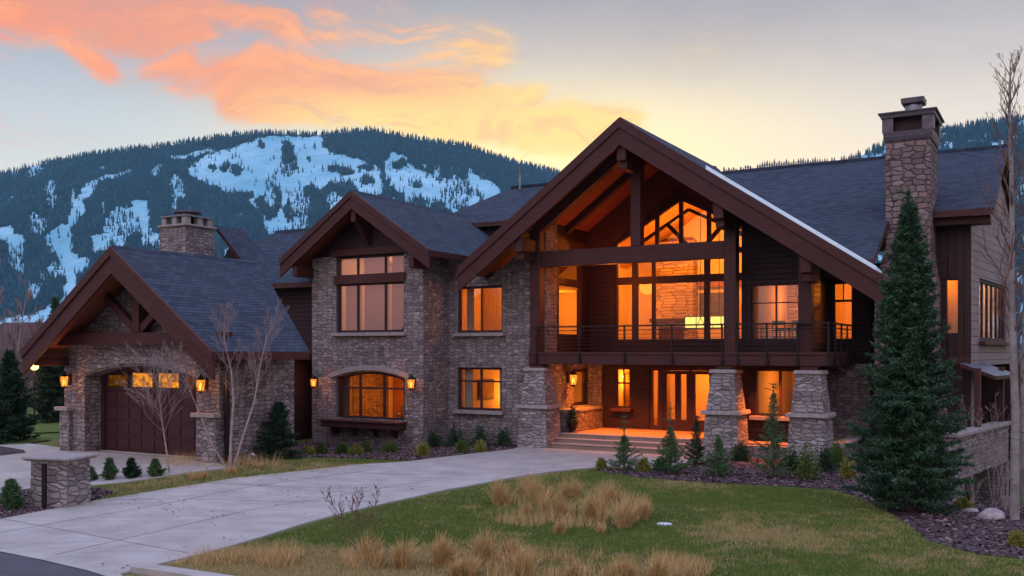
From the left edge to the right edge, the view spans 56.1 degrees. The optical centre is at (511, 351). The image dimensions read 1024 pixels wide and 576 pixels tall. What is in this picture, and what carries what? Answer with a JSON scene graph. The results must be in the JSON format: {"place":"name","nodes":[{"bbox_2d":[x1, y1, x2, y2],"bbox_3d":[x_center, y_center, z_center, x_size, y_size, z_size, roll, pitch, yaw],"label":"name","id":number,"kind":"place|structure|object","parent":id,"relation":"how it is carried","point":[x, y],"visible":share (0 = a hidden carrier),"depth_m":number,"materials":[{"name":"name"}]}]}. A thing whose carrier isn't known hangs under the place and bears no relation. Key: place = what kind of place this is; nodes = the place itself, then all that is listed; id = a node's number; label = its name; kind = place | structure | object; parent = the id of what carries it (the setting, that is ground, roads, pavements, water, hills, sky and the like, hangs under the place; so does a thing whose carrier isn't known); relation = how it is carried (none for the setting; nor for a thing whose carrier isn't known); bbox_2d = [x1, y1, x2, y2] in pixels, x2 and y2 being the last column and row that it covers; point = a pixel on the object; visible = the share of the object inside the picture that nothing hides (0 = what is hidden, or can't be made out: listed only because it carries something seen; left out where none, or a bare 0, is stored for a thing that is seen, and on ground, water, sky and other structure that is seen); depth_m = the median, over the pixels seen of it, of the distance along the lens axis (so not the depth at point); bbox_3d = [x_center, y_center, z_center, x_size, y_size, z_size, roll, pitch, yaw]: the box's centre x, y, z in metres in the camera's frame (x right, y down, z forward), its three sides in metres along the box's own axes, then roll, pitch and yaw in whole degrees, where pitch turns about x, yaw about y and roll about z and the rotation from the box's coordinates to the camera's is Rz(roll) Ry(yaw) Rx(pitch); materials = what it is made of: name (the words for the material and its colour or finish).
{"place":"outdoors","nodes":[
{"label":"outdoors","id":0,"kind":"place"},
{"bbox_2d":[6,407,59,432],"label":"side meadow","id":1,"kind":"structure","parent":0,"point":[40,426],"depth_m":43.17,"materials":[{"name":"plant"}]},
{"bbox_2d":[26,366,63,423],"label":"spruce tree","id":2,"kind":"object","parent":1,"relation":"on","point":[49,394],"visible":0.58,"depth_m":45.62,"materials":[{"name":"green plant"}]},
{"bbox_2d":[0,548,103,575],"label":"road","id":3,"kind":"structure","parent":0,"point":[14,565],"depth_m":14.88,"materials":[{"name":"asphalt"}]},
{"bbox_2d":[0,548,120,575],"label":"gutter","id":4,"kind":"object","parent":3,"relation":"on","point":[97,570],"visible":1,"depth_m":15.26,"materials":[{"name":"concrete"}]},
{"bbox_2d":[0,131,552,323],"bbox_3d":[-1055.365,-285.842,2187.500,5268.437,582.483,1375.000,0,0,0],"label":"mountain","id":5,"kind":"structure","parent":0,"point":[257,161],"depth_m":2168.44,"materials":[{"name":"snow"}]},
{"bbox_2d":[0,125,559,319],"bbox_3d":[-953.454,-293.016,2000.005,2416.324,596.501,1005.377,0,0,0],"label":"conifer forest","id":6,"kind":"object","parent":5,"relation":"on","point":[216,205],"visible":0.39,"depth_m":2157.43,"materials":[{"name":"plant"}]},
{"bbox_2d":[0,447,714,575],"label":"driveway","id":7,"kind":"structure","parent":0,"point":[455,471],"depth_m":20.87,"materials":[{"name":"concrete"}]},
{"bbox_2d":[447,550,485,575],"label":"ornamental grass","id":8,"kind":"object","parent":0,"point":[466,569],"depth_m":14.43,"materials":[{"name":"plant"}]},
{"bbox_2d":[476,473,516,505],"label":"ornamental grass","id":9,"kind":"object","parent":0,"point":[496,496],"depth_m":21.19,"materials":[{"name":"plant"}]},
{"bbox_2d":[494,533,529,558],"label":"ornamental grass","id":10,"kind":"object","parent":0,"point":[508,546],"depth_m":15.65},
{"bbox_2d":[0,0,1023,171],"label":"sky","id":11,"kind":"structure","parent":0,"point":[736,84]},
{"bbox_2d":[6,358,1023,575],"bbox_3d":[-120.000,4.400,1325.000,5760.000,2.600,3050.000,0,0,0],"label":"ground","id":12,"kind":"structure","parent":0,"point":[55,437],"depth_m":17.98,"materials":[{"name":"plant"}]},
{"bbox_2d":[0,259,43,369],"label":"bare tree","id":13,"kind":"object","parent":12,"relation":"on","point":[17,353],"visible":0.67,"depth_m":37.98,"materials":[{"name":"brown plant"}]},
{"bbox_2d":[0,322,43,393],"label":"tree","id":14,"kind":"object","parent":12,"relation":"on","point":[31,325],"depth_m":87.18,"materials":[{"name":"brown"}]},
{"bbox_2d":[4,308,44,393],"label":"bare tree","id":15,"kind":"object","parent":12,"relation":"on","point":[15,346],"visible":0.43,"depth_m":57.96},
{"bbox_2d":[2,341,51,397],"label":"brush thicket","id":16,"kind":"object","parent":12,"relation":"on","point":[32,385],"visible":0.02,"depth_m":67.57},
{"bbox_2d":[5,437,52,443],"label":"side lawn","id":17,"kind":"structure","parent":12,"relation":"on","point":[32,440],"depth_m":33.14,"materials":[{"name":"plant"}]},
{"bbox_2d":[0,349,42,444],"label":"spruce tree","id":18,"kind":"object","parent":17,"relation":"on","point":[15,420],"visible":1,"depth_m":32.73,"materials":[{"name":"green plant"}]},
{"bbox_2d":[31,295,63,402],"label":"spruce tree","id":19,"kind":"object","parent":12,"relation":"on","point":[56,301],"visible":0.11,"depth_m":59.82,"materials":[{"name":"green plant"}]},
{"bbox_2d":[0,443,224,492],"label":"garage apron","id":20,"kind":"object","parent":12,"relation":"on","point":[16,467],"visible":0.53,"depth_m":26.30,"materials":[{"name":"concrete"}]},
{"bbox_2d":[0,446,24,454],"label":"mulch bed","id":21,"kind":"object","parent":20,"relation":"on","point":[5,450],"visible":1,"depth_m":29.80,"materials":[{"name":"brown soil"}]},
{"bbox_2d":[99,456,119,479],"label":"dwarf conifer","id":22,"kind":"object","parent":20,"relation":"on","point":[110,468],"visible":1,"depth_m":24.00,"materials":[{"name":"green plant"}]},
{"bbox_2d":[122,457,141,477],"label":"dwarf conifer","id":23,"kind":"object","parent":20,"relation":"on","point":[130,470],"visible":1,"depth_m":24.09,"materials":[{"name":"green plant"}]},
{"bbox_2d":[144,458,167,476],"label":"dwarf conifer","id":24,"kind":"object","parent":12,"relation":"on","point":[155,468],"visible":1,"depth_m":24.15,"materials":[{"name":"green plant"}]},
{"bbox_2d":[109,342,208,472],"bbox_3d":[-8.938,1.403,24.610,2.409,3.438,2.233,0,0,-27],"label":"bare tree","id":25,"kind":"object","parent":12,"relation":"on","point":[159,383],"visible":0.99,"depth_m":24.57,"materials":[{"name":"brown plant"}]},
{"bbox_2d":[130,563,232,575],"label":"kerb","id":26,"kind":"structure","parent":12,"relation":"on","point":[148,569],"depth_m":14.54,"materials":[{"name":"concrete"}]},
{"bbox_2d":[162,298,290,468],"bbox_3d":[-7.614,0.814,25.423,3.318,4.609,1.246,0,0,0],"label":"bare tree","id":27,"kind":"object","parent":12,"relation":"on","point":[232,377],"visible":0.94,"depth_m":25.49,"materials":[{"name":"brown plant"}]},
{"bbox_2d":[321,486,387,558],"bbox_3d":[-2.566,2.773,15.661,1.094,1.263,0.390,0,0,-11],"label":"twig shrub","id":28,"kind":"object","parent":12,"relation":"on","point":[357,514],"visible":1,"depth_m":15.68,"materials":[{"name":"plant"}]},
{"bbox_2d":[349,527,385,561],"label":"ornamental grass","id":29,"kind":"object","parent":12,"relation":"on","point":[365,545],"depth_m":15.49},
{"bbox_2d":[243,442,516,462],"bbox_3d":[-6.019,3.377,32.195,9.341,0.578,11.522,0,0,30],"label":"mulch bed","id":30,"kind":"object","parent":12,"relation":"on","point":[391,455],"visible":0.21,"depth_m":32.27,"materials":[{"name":"brown wood"}]},
{"bbox_2d":[253,400,304,459],"bbox_3d":[-6.885,2.301,28.037,1.402,1.850,1.570,0,0,-33],"label":"spruce tree","id":31,"kind":"object","parent":30,"relation":"on","point":[278,418],"visible":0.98,"depth_m":27.79,"materials":[{"name":"green plant"}]},
{"bbox_2d":[314,442,330,453],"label":"shrub","id":32,"kind":"object","parent":30,"relation":"on","point":[320,448],"visible":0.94,"depth_m":31.98,"materials":[{"name":"green plant"}]},
{"bbox_2d":[347,443,363,454],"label":"shrub","id":33,"kind":"object","parent":30,"relation":"on","point":[354,449],"visible":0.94,"depth_m":32.05,"materials":[{"name":"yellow plant"}]},
{"bbox_2d":[378,440,398,452],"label":"shrub","id":34,"kind":"object","parent":30,"relation":"on","point":[390,447],"visible":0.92,"depth_m":33.30,"materials":[{"name":"green plant"}]},
{"bbox_2d":[413,440,432,455],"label":"shrub","id":35,"kind":"object","parent":30,"relation":"on","point":[423,449],"visible":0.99,"depth_m":31.56,"materials":[{"name":"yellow plant"}]},
{"bbox_2d":[427,429,446,446],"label":"shrub","id":36,"kind":"object","parent":30,"relation":"on","point":[434,439],"visible":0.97,"depth_m":35.50,"materials":[{"name":"green plant"}]},
{"bbox_2d":[444,423,468,446],"bbox_3d":[-2.026,3.063,35.617,1.015,0.916,0.942,0,0,0],"label":"shrub","id":37,"kind":"object","parent":30,"relation":"on","point":[454,437],"visible":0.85,"depth_m":35.56,"materials":[{"name":"green plant"}]},
{"bbox_2d":[453,438,470,452],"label":"shrub","id":38,"kind":"object","parent":30,"relation":"on","point":[461,445],"visible":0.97,"depth_m":32.59,"materials":[{"name":"green plant"}]},
{"bbox_2d":[467,422,491,445],"bbox_3d":[-1.158,2.997,35.024,0.978,0.944,0.984,0,0,0],"label":"shrub","id":39,"kind":"object","parent":30,"relation":"on","point":[482,434],"visible":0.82,"depth_m":34.91,"materials":[{"name":"green plant"}]},
{"bbox_2d":[472,439,488,451],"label":"shrub","id":40,"kind":"object","parent":30,"relation":"on","point":[481,446],"visible":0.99,"depth_m":32.57,"materials":[{"name":"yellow plant"}]},
{"bbox_2d":[489,426,512,446],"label":"shrub","id":41,"kind":"object","parent":30,"relation":"on","point":[502,436],"visible":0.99,"depth_m":34.76,"materials":[{"name":"green plant"}]},
{"bbox_2d":[368,532,424,570],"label":"ornamental grass","id":42,"kind":"object","parent":12,"relation":"on","point":[401,559],"depth_m":14.98,"materials":[{"name":"plant"}]},
{"bbox_2d":[149,450,718,575],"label":"dry grass","id":43,"kind":"structure","parent":12,"relation":"on","point":[352,560],"depth_m":15.47,"materials":[{"name":"plant"}]},
{"bbox_2d":[424,529,462,567],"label":"ornamental grass","id":44,"kind":"object","parent":12,"relation":"on","point":[442,553],"depth_m":15.12,"materials":[{"name":"plant"}]},
{"bbox_2d":[463,523,506,564],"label":"ornamental grass","id":45,"kind":"object","parent":12,"relation":"on","point":[487,547],"depth_m":15.30,"materials":[{"name":"plant"}]},
{"bbox_2d":[21,96,1020,506],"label":"lodge house","id":46,"kind":"structure","parent":12,"relation":"on","point":[595,264],"depth_m":33.53,"materials":[{"name":"stone"},{"name":"stained timber"},{"name":"shingle"}]},
{"bbox_2d":[59,371,70,388],"bbox_3d":[-13.850,0.855,29.733,0.271,0.550,0.356,0,0,30],"label":"wall lantern","id":47,"kind":"object","parent":46,"relation":"attached to","point":[65,380],"depth_m":29.66,"materials":[{"name":"metal"}]},
{"bbox_2d":[100,366,196,457],"bbox_3d":[-10.729,1.760,28.899,4.920,2.720,0.160,0,0,30],"label":"garage door","id":48,"kind":"structure","parent":46,"relation":"in","point":[125,427],"depth_m":29.10,"materials":[{"name":"brown wood"}]},
{"bbox_2d":[195,374,207,392],"bbox_3d":[-8.654,0.875,26.733,0.271,0.550,0.356,0,0,30],"label":"wall lantern","id":49,"kind":"object","parent":46,"relation":"attached to","point":[199,384],"depth_m":26.65,"materials":[{"name":"metal"}]},
{"bbox_2d":[331,282,406,335],"bbox_3d":[-5.422,-1.630,36.552,3.500,2.040,0.380,0,0,30],"label":"window","id":50,"kind":"structure","parent":46,"relation":"in","point":[385,332],"depth_m":36.74,"materials":[{"name":"brown wood"}]},
{"bbox_2d":[338,253,403,275],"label":"window","id":51,"kind":"structure","parent":46,"relation":"in","point":[396,254],"depth_m":36.89,"materials":[{"name":"brown wood"}]},
{"bbox_2d":[339,372,404,419],"bbox_3d":[-5.334,1.655,36.686,3.240,1.790,0.100,0,0,30],"label":"window","id":52,"kind":"structure","parent":46,"relation":"in","point":[360,387],"depth_m":36.76,"materials":[{"name":"brown wood"}]},
{"bbox_2d":[393,377,402,417],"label":"interior door","id":53,"kind":"structure","parent":46,"relation":"in","point":[397,383],"depth_m":41.33,"materials":[{"name":"brown wood"}]},
{"bbox_2d":[452,285,504,335],"bbox_3d":[-1.212,-1.530,35.946,2.220,1.880,0.380,0,0,30],"label":"window","id":54,"kind":"structure","parent":46,"relation":"in","point":[477,332],"depth_m":36.02,"materials":[{"name":"brown wood"}]},
{"bbox_2d":[452,367,504,414],"bbox_3d":[-1.233,1.450,35.958,2.210,1.740,0.380,0,0,30],"label":"window","id":55,"kind":"structure","parent":46,"relation":"in","point":[467,410],"depth_m":36.04,"materials":[{"name":"brown wood"}]},
{"bbox_2d":[559,266,581,337],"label":"window","id":56,"kind":"structure","parent":46,"relation":"in","point":[564,281],"depth_m":37.19,"materials":[{"name":"brown wood"}]},
{"bbox_2d":[567,369,577,386],"bbox_3d":[2.271,0.970,35.909,0.428,0.660,0.325,0,0,30],"label":"wall lantern","id":57,"kind":"object","parent":46,"relation":"attached to","point":[572,375],"depth_m":35.81,"materials":[{"name":"metal"}]},
{"bbox_2d":[566,403,579,432],"bbox_3d":[2.227,2.390,34.866,0.565,1.119,0.523,0,0,0],"label":"porch planter","id":58,"kind":"object","parent":46,"relation":"on","point":[572,424],"visible":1,"depth_m":34.77,"materials":[{"name":"plant"}]},
{"bbox_2d":[572,369,593,407],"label":"window","id":59,"kind":"structure","parent":46,"relation":"in","point":[582,404],"depth_m":37.39,"materials":[{"name":"brown wood"}]},
{"bbox_2d":[610,367,632,411],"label":"window","id":60,"kind":"structure","parent":46,"relation":"in","point":[629,408],"depth_m":37.00,"materials":[{"name":"brown wood"}]},
{"bbox_2d":[624,374,628,405],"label":"window","id":61,"kind":"structure","parent":46,"relation":"in","point":[626,386],"depth_m":38.97,"materials":[{"name":"clear glass"}]},
{"bbox_2d":[615,250,741,341],"bbox_3d":[6.438,-2.050,35.962,5.550,3.300,0.140,0,0,30],"label":"window","id":62,"kind":"structure","parent":46,"relation":"in","point":[707,277],"depth_m":36.48,"materials":[{"name":"clear glass"}]},
{"bbox_2d":[615,198,741,250],"bbox_3d":[6.438,-4.745,35.962,5.690,2.131,0.160,0,0,30],"label":"window","id":63,"kind":"structure","parent":46,"relation":"in","point":[681,202],"depth_m":35.99,"materials":[{"name":"brown glass"}]},
{"bbox_2d":[685,218,723,328],"bbox_3d":[7.742,-3.085,37.471,1.944,4.330,0.462,0,0,30],"label":"chandelier","id":64,"kind":"object","parent":46,"relation":"hanging from","point":[719,319],"visible":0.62,"depth_m":37.45,"materials":[{"name":"glass"}]},
{"bbox_2d":[748,279,797,342],"bbox_3d":[8.573,-1.324,31.190,1.820,2.032,0.150,0,0,30],"label":"window","id":65,"kind":"structure","parent":46,"relation":"in","point":[786,281],"depth_m":31.32,"materials":[{"name":"brown wood"}]},
{"bbox_2d":[749,369,799,420],"bbox_3d":[8.759,1.400,31.412,1.920,1.680,0.380,0,0,30],"label":"window","id":66,"kind":"structure","parent":46,"relation":"in","point":[751,417],"depth_m":31.54,"materials":[{"name":"brown wood"}]},
{"bbox_2d":[831,280,854,340],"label":"window","id":67,"kind":"structure","parent":46,"relation":"in","point":[833,285],"depth_m":33.11,"materials":[{"name":"brown wood"}]},
{"bbox_2d":[497,544,547,575],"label":"ornamental grass","id":68,"kind":"object","parent":12,"relation":"on","point":[527,562],"depth_m":14.35,"materials":[{"name":"plant"}]},
{"bbox_2d":[516,470,540,495],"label":"ornamental grass","id":69,"kind":"object","parent":12,"relation":"on","point":[522,484],"depth_m":22.43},
{"bbox_2d":[522,475,561,503],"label":"ornamental grass","id":70,"kind":"object","parent":12,"relation":"on","point":[539,487],"depth_m":21.65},
{"bbox_2d":[529,486,577,518],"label":"ornamental grass","id":71,"kind":"object","parent":12,"relation":"on","point":[561,508],"depth_m":19.48,"materials":[{"name":"plant"}]},
{"bbox_2d":[555,474,590,499],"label":"ornamental grass","id":72,"kind":"object","parent":12,"relation":"on","point":[576,491],"depth_m":22.20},
{"bbox_2d":[575,479,616,523],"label":"ornamental grass","id":73,"kind":"object","parent":12,"relation":"on","point":[592,508],"depth_m":19.02,"materials":[{"name":"plant"}]},
{"bbox_2d":[593,477,625,505],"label":"ornamental grass","id":74,"kind":"object","parent":12,"relation":"on","point":[609,488],"depth_m":21.18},
{"bbox_2d":[608,549,639,575],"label":"ornamental grass","id":75,"kind":"object","parent":12,"relation":"on","point":[624,566],"depth_m":14.15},
{"bbox_2d":[604,486,645,528],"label":"ornamental grass","id":76,"kind":"object","parent":12,"relation":"on","point":[624,518],"depth_m":18.39,"materials":[{"name":"plant"}]},
{"bbox_2d":[631,495,656,520],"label":"ornamental grass","id":77,"kind":"object","parent":12,"relation":"on","point":[643,512],"depth_m":19.38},
{"bbox_2d":[638,553,679,575],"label":"ornamental grass","id":78,"kind":"object","parent":12,"relation":"on","point":[656,569],"depth_m":14.02,"materials":[{"name":"plant"}]},
{"bbox_2d":[594,458,1023,557],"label":"mulch bed","id":79,"kind":"object","parent":12,"relation":"on","point":[964,533],"visible":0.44,"depth_m":20.02,"materials":[{"name":"brown wood"}]},
{"bbox_2d":[0,440,1023,558],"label":"mulch chips","id":80,"kind":"object","parent":79,"relation":"on","point":[27,508],"visible":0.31,"depth_m":25.10,"materials":[{"name":"wood"}]},
{"bbox_2d":[604,411,645,470],"bbox_3d":[3.215,2.593,27.576,0.902,1.814,1.186,0,0,-24],"label":"young spruce","id":81,"kind":"object","parent":79,"relation":"on","point":[625,443],"visible":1,"depth_m":27.51,"materials":[{"name":"green plant"}]},
{"bbox_2d":[634,455,651,471],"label":"shrub","id":82,"kind":"object","parent":79,"relation":"on","point":[644,465],"visible":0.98,"depth_m":27.30,"materials":[{"name":"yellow plant"}]},
{"bbox_2d":[648,405,693,473],"bbox_3d":[4.418,2.441,26.689,1.360,2.118,1.042,0,0,0],"label":"young spruce","id":83,"kind":"object","parent":79,"relation":"on","point":[671,452],"visible":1,"depth_m":26.62,"materials":[{"name":"green plant"}]},
{"bbox_2d":[682,415,706,465],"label":"young spruce","id":84,"kind":"object","parent":79,"relation":"on","point":[696,443],"visible":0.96,"depth_m":28.70,"materials":[{"name":"green plant"}]},
{"bbox_2d":[699,433,735,476],"bbox_3d":[5.631,2.849,26.177,1.174,1.303,0.831,0,0,-39],"label":"young spruce","id":85,"kind":"object","parent":79,"relation":"on","point":[719,444],"visible":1,"depth_m":26.10,"materials":[{"name":"green plant"}]},
{"bbox_2d":[728,440,752,461],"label":"shrub","id":86,"kind":"object","parent":79,"relation":"on","point":[740,453],"visible":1,"depth_m":29.88,"materials":[{"name":"green plant"}]},
{"bbox_2d":[749,382,795,476],"bbox_3d":[7.065,2.141,25.963,1.191,2.719,1.128,0,0,0],"label":"young spruce","id":87,"kind":"object","parent":79,"relation":"on","point":[772,429],"visible":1,"depth_m":25.95,"materials":[{"name":"green plant"}]},
{"bbox_2d":[781,448,800,469],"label":"shrub","id":88,"kind":"object","parent":79,"relation":"on","point":[793,456],"visible":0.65,"depth_m":27.62,"materials":[{"name":"green plant"}]},
{"bbox_2d":[788,442,823,479],"bbox_3d":[7.885,2.885,25.655,0.938,1.133,0.835,0,0,0],"label":"shrub","id":89,"kind":"object","parent":79,"relation":"on","point":[806,466],"visible":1,"depth_m":25.60,"materials":[{"name":"green plant"}]},
{"bbox_2d":[813,443,840,472],"bbox_3d":[8.854,2.986,27.251,0.792,0.870,0.877,0,0,42],"label":"shrub","id":90,"kind":"object","parent":79,"relation":"on","point":[826,462],"visible":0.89,"depth_m":27.22,"materials":[{"name":"green plant"}]},
{"bbox_2d":[829,438,848,466],"bbox_3d":[9.668,2.955,28.363,0.649,0.956,0.722,0,0,37],"label":"shrub","id":91,"kind":"object","parent":79,"relation":"on","point":[839,449],"visible":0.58,"depth_m":28.32,"materials":[{"name":"green plant"}]},
{"bbox_2d":[838,456,857,478],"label":"shrub","id":92,"kind":"object","parent":79,"relation":"on","point":[845,471],"visible":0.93,"depth_m":25.74,"materials":[{"name":"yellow plant"}]},
{"bbox_2d":[841,187,982,514],"bbox_3d":[8.487,-0.014,20.564,2.775,7.028,2.762,0,0,0],"label":"spruce tree","id":93,"kind":"object","parent":79,"relation":"on","point":[911,377],"visible":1,"depth_m":20.29,"materials":[{"name":"green plant"}]},
{"bbox_2d":[953,496,974,508],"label":"shrub","id":94,"kind":"object","parent":79,"relation":"on","point":[965,502],"visible":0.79,"depth_m":20.78,"materials":[{"name":"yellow plant"}]},
{"bbox_2d":[942,395,990,503],"bbox_3d":[11.364,3.027,24.132,1.348,3.977,0.724,0,0,0],"label":"bare shrub","id":95,"kind":"object","parent":79,"relation":"on","point":[973,498],"visible":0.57,"depth_m":24.09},
{"bbox_2d":[977,508,1004,519],"bbox_3d":[9.797,3.409,19.647,0.537,0.436,0.447,0,0,26],"label":"boulder","id":96,"kind":"object","parent":79,"relation":"on","point":[990,513],"visible":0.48,"depth_m":19.52,"materials":[{"name":"stone"}]},
{"bbox_2d":[963,402,1020,504],"bbox_3d":[11.371,2.397,22.367,1.818,3.103,1.019,0,0,42],"label":"bare shrub","id":97,"kind":"object","parent":79,"relation":"on","point":[992,430],"visible":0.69,"depth_m":22.42,"materials":[{"name":"plant"}]},
{"bbox_2d":[964,392,1023,509],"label":"bare shrub","id":98,"kind":"object","parent":79,"relation":"on","point":[1004,505],"visible":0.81,"depth_m":20.62,"materials":[{"name":"plant"}]},
{"bbox_2d":[973,46,1023,519],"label":"birch tree","id":99,"kind":"object","parent":79,"relation":"on","point":[1014,505],"visible":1,"depth_m":19.46,"materials":[{"name":"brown plant"}]},
{"bbox_2d":[1000,106,1023,507],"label":"birch tree","id":100,"kind":"object","parent":79,"relation":"on","point":[1021,375],"visible":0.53,"depth_m":20.98,"materials":[{"name":"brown plant"}]},
{"bbox_2d":[1004,529,1023,546],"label":"shrub","id":101,"kind":"object","parent":79,"relation":"on","point":[1016,537],"visible":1,"depth_m":16.82,"materials":[{"name":"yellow plant"}]},
{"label":"mulch bed","id":102,"kind":"structure","parent":12,"relation":"on","visible":0},
{"bbox_2d":[0,478,25,509],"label":"dwarf conifer","id":103,"kind":"object","parent":102,"relation":"on","point":[10,497],"visible":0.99,"depth_m":20.51,"materials":[{"name":"green plant"}]},
{"bbox_2d":[20,452,99,507],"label":"stone pillar","id":104,"kind":"structure","parent":102,"relation":"on","point":[60,479],"depth_m":20.91,"materials":[{"name":"stone"}]},
{"bbox_2d":[551,513,567,534],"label":"ornamental grass","id":105,"kind":"object","parent":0,"point":[560,527],"depth_m":17.88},
{"bbox_2d":[567,555,590,575],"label":"ornamental grass","id":106,"kind":"object","parent":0,"point":[572,570],"depth_m":14.42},
{"bbox_2d":[859,120,1023,357],"bbox_3d":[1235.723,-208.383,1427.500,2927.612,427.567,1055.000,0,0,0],"label":"mountain","id":107,"kind":"structure","parent":0,"point":[1020,309],"depth_m":1510.87,"materials":[{"name":"snow"}]},
{"bbox_2d":[723,149,859,170],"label":"ridge woods","id":108,"kind":"object","parent":107,"relation":"on","point":[781,164],"visible":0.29,"depth_m":1686.40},
{"bbox_2d":[849,112,1023,344],"bbox_3d":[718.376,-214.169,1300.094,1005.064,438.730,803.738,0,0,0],"label":"conifer forest","id":109,"kind":"object","parent":107,"relation":"on","point":[984,126],"visible":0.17,"depth_m":1567.00,"materials":[{"name":"plant"}]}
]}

